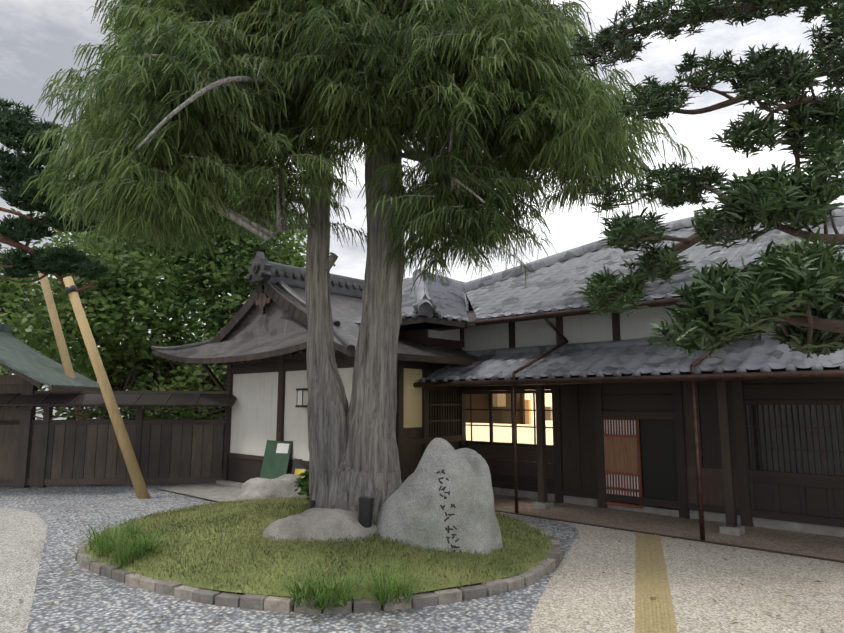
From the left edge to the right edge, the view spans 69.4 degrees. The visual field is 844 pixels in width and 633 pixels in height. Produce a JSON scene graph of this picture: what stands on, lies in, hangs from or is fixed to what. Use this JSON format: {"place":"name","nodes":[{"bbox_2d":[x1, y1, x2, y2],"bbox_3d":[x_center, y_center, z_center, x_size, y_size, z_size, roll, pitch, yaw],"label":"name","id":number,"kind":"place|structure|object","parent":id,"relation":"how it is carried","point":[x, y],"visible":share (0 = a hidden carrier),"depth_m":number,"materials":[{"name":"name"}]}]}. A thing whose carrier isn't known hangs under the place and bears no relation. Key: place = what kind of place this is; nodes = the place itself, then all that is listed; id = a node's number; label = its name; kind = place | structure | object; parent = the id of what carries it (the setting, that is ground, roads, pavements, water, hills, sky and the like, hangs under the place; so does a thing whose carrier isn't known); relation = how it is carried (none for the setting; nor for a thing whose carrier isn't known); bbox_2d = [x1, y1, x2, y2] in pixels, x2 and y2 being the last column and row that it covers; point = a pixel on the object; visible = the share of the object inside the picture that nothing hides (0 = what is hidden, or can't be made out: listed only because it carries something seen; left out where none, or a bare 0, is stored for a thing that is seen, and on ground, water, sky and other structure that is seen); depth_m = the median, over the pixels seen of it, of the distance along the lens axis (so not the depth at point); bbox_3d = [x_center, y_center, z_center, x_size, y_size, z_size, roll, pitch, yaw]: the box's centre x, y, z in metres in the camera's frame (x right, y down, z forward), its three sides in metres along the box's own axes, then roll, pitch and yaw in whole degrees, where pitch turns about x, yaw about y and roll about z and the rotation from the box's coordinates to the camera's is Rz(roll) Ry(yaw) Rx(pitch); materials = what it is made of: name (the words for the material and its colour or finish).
{"place":"outdoors","nodes":[
{"label":"outdoors","id":0,"kind":"place"},
{"bbox_2d":[0,508,47,632],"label":"paving","id":1,"kind":"structure","parent":0,"point":[18,572],"depth_m":6.46,"materials":[{"name":"beige concrete"}]},
{"bbox_2d":[0,98,111,291],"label":"pine","id":2,"kind":"object","parent":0,"point":[16,171],"depth_m":12.27,"materials":[{"name":"green plant"}]},
{"bbox_2d":[0,407,577,632],"bbox_3d":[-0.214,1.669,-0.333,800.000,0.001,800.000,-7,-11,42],"label":"ground","id":3,"kind":"structure","parent":0,"point":[97,604],"depth_m":5.22,"materials":[{"name":"grey gravel"}]},
{"bbox_2d":[0,323,100,487],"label":"gate roof","id":4,"kind":"structure","parent":3,"relation":"on","point":[31,369],"depth_m":12.30,"materials":[{"name":"green patinated copper"},{"name":"wood"}]},
{"bbox_2d":[0,243,108,390],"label":"tree leaves","id":5,"kind":"object","parent":3,"relation":"on","point":[7,286],"depth_m":20.41,"materials":[{"name":"green plant"}]},
{"bbox_2d":[7,174,167,434],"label":"tree leaves","id":6,"kind":"object","parent":3,"relation":"on","point":[56,238],"depth_m":25.60,"materials":[{"name":"green plant"}]},
{"bbox_2d":[36,268,149,498],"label":"wooden support poles","id":7,"kind":"object","parent":3,"relation":"on","point":[131,462],"visible":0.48,"depth_m":11.13,"materials":[{"name":"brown wood"}]},
{"bbox_2d":[0,241,214,415],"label":"tree leaves","id":8,"kind":"object","parent":3,"relation":"on","point":[104,328],"depth_m":15.95,"materials":[{"name":"green plant"}]},
{"bbox_2d":[0,391,235,487],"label":"garden fence","id":9,"kind":"object","parent":3,"relation":"on","point":[58,455],"visible":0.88,"depth_m":12.48,"materials":[{"name":"brown wood"}]},
{"bbox_2d":[36,309,223,473],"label":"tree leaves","id":10,"kind":"object","parent":3,"relation":"on","point":[97,412],"depth_m":16.24,"materials":[{"name":"green plant"}]},
{"bbox_2d":[32,160,278,345],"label":"tree leaves","id":11,"kind":"object","parent":3,"relation":"on","point":[106,246],"depth_m":18.33,"materials":[{"name":"green plant"}]},
{"bbox_2d":[117,335,226,475],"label":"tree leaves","id":12,"kind":"object","parent":3,"relation":"on","point":[194,371],"depth_m":15.34,"materials":[{"name":"green plant"}]},
{"bbox_2d":[88,179,306,333],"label":"tree leaves","id":13,"kind":"object","parent":3,"relation":"on","point":[254,219],"depth_m":25.68,"materials":[{"name":"green plant"}]},
{"bbox_2d":[158,483,240,501],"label":"entrance slab","id":14,"kind":"structure","parent":3,"relation":"on","point":[214,492],"depth_m":11.62,"materials":[{"name":"grey stone"}]},
{"bbox_2d":[185,293,234,342],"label":"tree leaves","id":15,"kind":"object","parent":3,"relation":"on","point":[222,321],"visible":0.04,"depth_m":22.77,"materials":[{"name":"green plant"}]},
{"bbox_2d":[117,188,335,342],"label":"tree leaves","id":16,"kind":"object","parent":3,"relation":"on","point":[279,252],"depth_m":17.99,"materials":[{"name":"green plant"}]},
{"bbox_2d":[75,509,562,613],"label":"island kerb","id":17,"kind":"structure","parent":3,"relation":"on","point":[534,574],"depth_m":5.29,"materials":[{"name":"stone"}]},
{"bbox_2d":[73,495,563,600],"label":"island lawn","id":18,"kind":"structure","parent":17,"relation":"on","point":[223,577],"depth_m":5.83,"materials":[{"name":"green plant"}]},
{"bbox_2d":[65,516,439,610],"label":"ornamental grass","id":19,"kind":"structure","parent":18,"relation":"on","point":[145,547],"depth_m":5.10,"materials":[{"name":"green plant"}]},
{"bbox_2d":[236,474,308,501],"bbox_3d":[-2.284,2.821,9.757,1.416,0.554,0.780,3,-8,-18],"label":"rock","id":20,"kind":"object","parent":18,"relation":"on","point":[257,488],"visible":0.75,"depth_m":9.55,"materials":[{"name":"grey stone"}]},
{"bbox_2d":[293,470,310,499],"bbox_3d":[-1.337,2.199,7.875,0.619,0.491,0.622,-7,-11,42],"label":"shrub","id":21,"kind":"object","parent":18,"relation":"on","point":[303,485],"depth_m":7.76,"materials":[{"name":"green plant"}]},
{"bbox_2d":[309,500,315,508],"bbox_3d":[-1.261,2.218,6.947,0.076,0.230,0.180,0,-8,-2],"label":"spotlight","id":22,"kind":"object","parent":18,"relation":"on","point":[312,503],"visible":0.54,"depth_m":6.97,"materials":[{"name":"black plastic"}]},
{"bbox_2d":[262,508,376,541],"bbox_3d":[-1.036,2.301,6.513,1.342,0.496,0.832,0,-8,0],"label":"boulder","id":23,"kind":"object","parent":18,"relation":"on","point":[322,524],"visible":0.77,"depth_m":6.30,"materials":[{"name":"grey stone"}]},
{"bbox_2d":[20,0,700,523],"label":"cypress","id":24,"kind":"object","parent":18,"relation":"on","point":[123,200],"depth_m":6.53,"materials":[{"name":"green plant"}]},
{"bbox_2d":[358,496,373,527],"bbox_3d":[-0.596,2.124,6.502,0.173,0.385,0.173,-7,-11,42],"label":"spotlight","id":25,"kind":"object","parent":18,"relation":"on","point":[365,510],"visible":0.83,"depth_m":6.45,"materials":[{"name":"black plastic"}]},
{"bbox_2d":[376,438,502,554],"bbox_3d":[0.177,2.103,6.594,1.396,1.558,1.035,-2,-8,15],"label":"monument stone","id":26,"kind":"object","parent":18,"relation":"on","point":[442,496],"visible":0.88,"depth_m":6.31,"materials":[{"name":"stone"}]},
{"bbox_2d":[151,251,519,487],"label":"entrance hall","id":27,"kind":"structure","parent":3,"relation":"on","point":[257,344],"depth_m":11.74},
{"bbox_2d":[259,440,292,478],"bbox_3d":[-2.645,2.756,11.316,0.622,0.896,0.478,-4,-9,28],"label":"signboard","id":28,"kind":"object","parent":27,"relation":"on","point":[276,459],"visible":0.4,"depth_m":11.23,"materials":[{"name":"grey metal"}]},
{"bbox_2d":[291,458,305,477],"bbox_3d":[-2.112,2.858,10.939,0.444,0.590,0.378,-4,-9,25],"label":"menu sign","id":29,"kind":"object","parent":27,"relation":"on","point":[297,468],"visible":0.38,"depth_m":10.94,"materials":[{"name":"grey metal"}]},
{"bbox_2d":[353,269,468,323],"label":"tiled roof","id":30,"kind":"structure","parent":27,"relation":"on","point":[449,301],"depth_m":12.50,"materials":[{"name":"tile"}]},
{"bbox_2d":[15,492,843,632],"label":"fallen litter","id":31,"kind":"object","parent":3,"relation":"on","point":[169,607],"visible":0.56,"depth_m":5.66,"materials":[{"name":"brown plant"}]},
{"bbox_2d":[427,296,843,536],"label":"house walls","id":32,"kind":"structure","parent":3,"relation":"on","point":[772,454],"depth_m":9.31,"materials":[{"name":"brown wood"}]},
{"bbox_2d":[413,297,843,539],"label":"gutters and downpipes","id":33,"kind":"object","parent":32,"relation":"attached to","point":[692,378],"visible":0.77,"depth_m":8.58,"materials":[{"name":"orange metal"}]},
{"bbox_2d":[417,206,843,381],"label":"house roof","id":34,"kind":"structure","parent":32,"relation":"on","point":[554,284],"depth_m":10.20,"materials":[{"name":"grey tile"}]},
{"bbox_2d":[493,494,843,560],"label":"apron","id":35,"kind":"object","parent":3,"relation":"on","point":[816,545],"depth_m":8.28,"materials":[{"name":"grey concrete"}]},
{"bbox_2d":[495,510,843,562],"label":"drain edge","id":36,"kind":"object","parent":3,"relation":"on","point":[786,553],"depth_m":7.59,"materials":[{"name":"grey concrete"}]},
{"bbox_2d":[0,0,843,390],"label":"sky","id":37,"kind":"structure","parent":0,"point":[38,38],"materials":[{"name":"white"}]},
{"bbox_2d":[500,512,843,632],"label":"paving","id":38,"kind":"structure","parent":0,"point":[581,590],"depth_m":5.57,"materials":[{"name":"beige concrete"}]},
{"bbox_2d":[635,533,677,632],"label":"tactile strip","id":39,"kind":"object","parent":38,"relation":"on","point":[654,615],"visible":0.98,"depth_m":5.53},
{"bbox_2d":[568,0,843,359],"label":"pine tree","id":40,"kind":"object","parent":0,"point":[725,304],"depth_m":2.94,"materials":[{"name":"green plant"}]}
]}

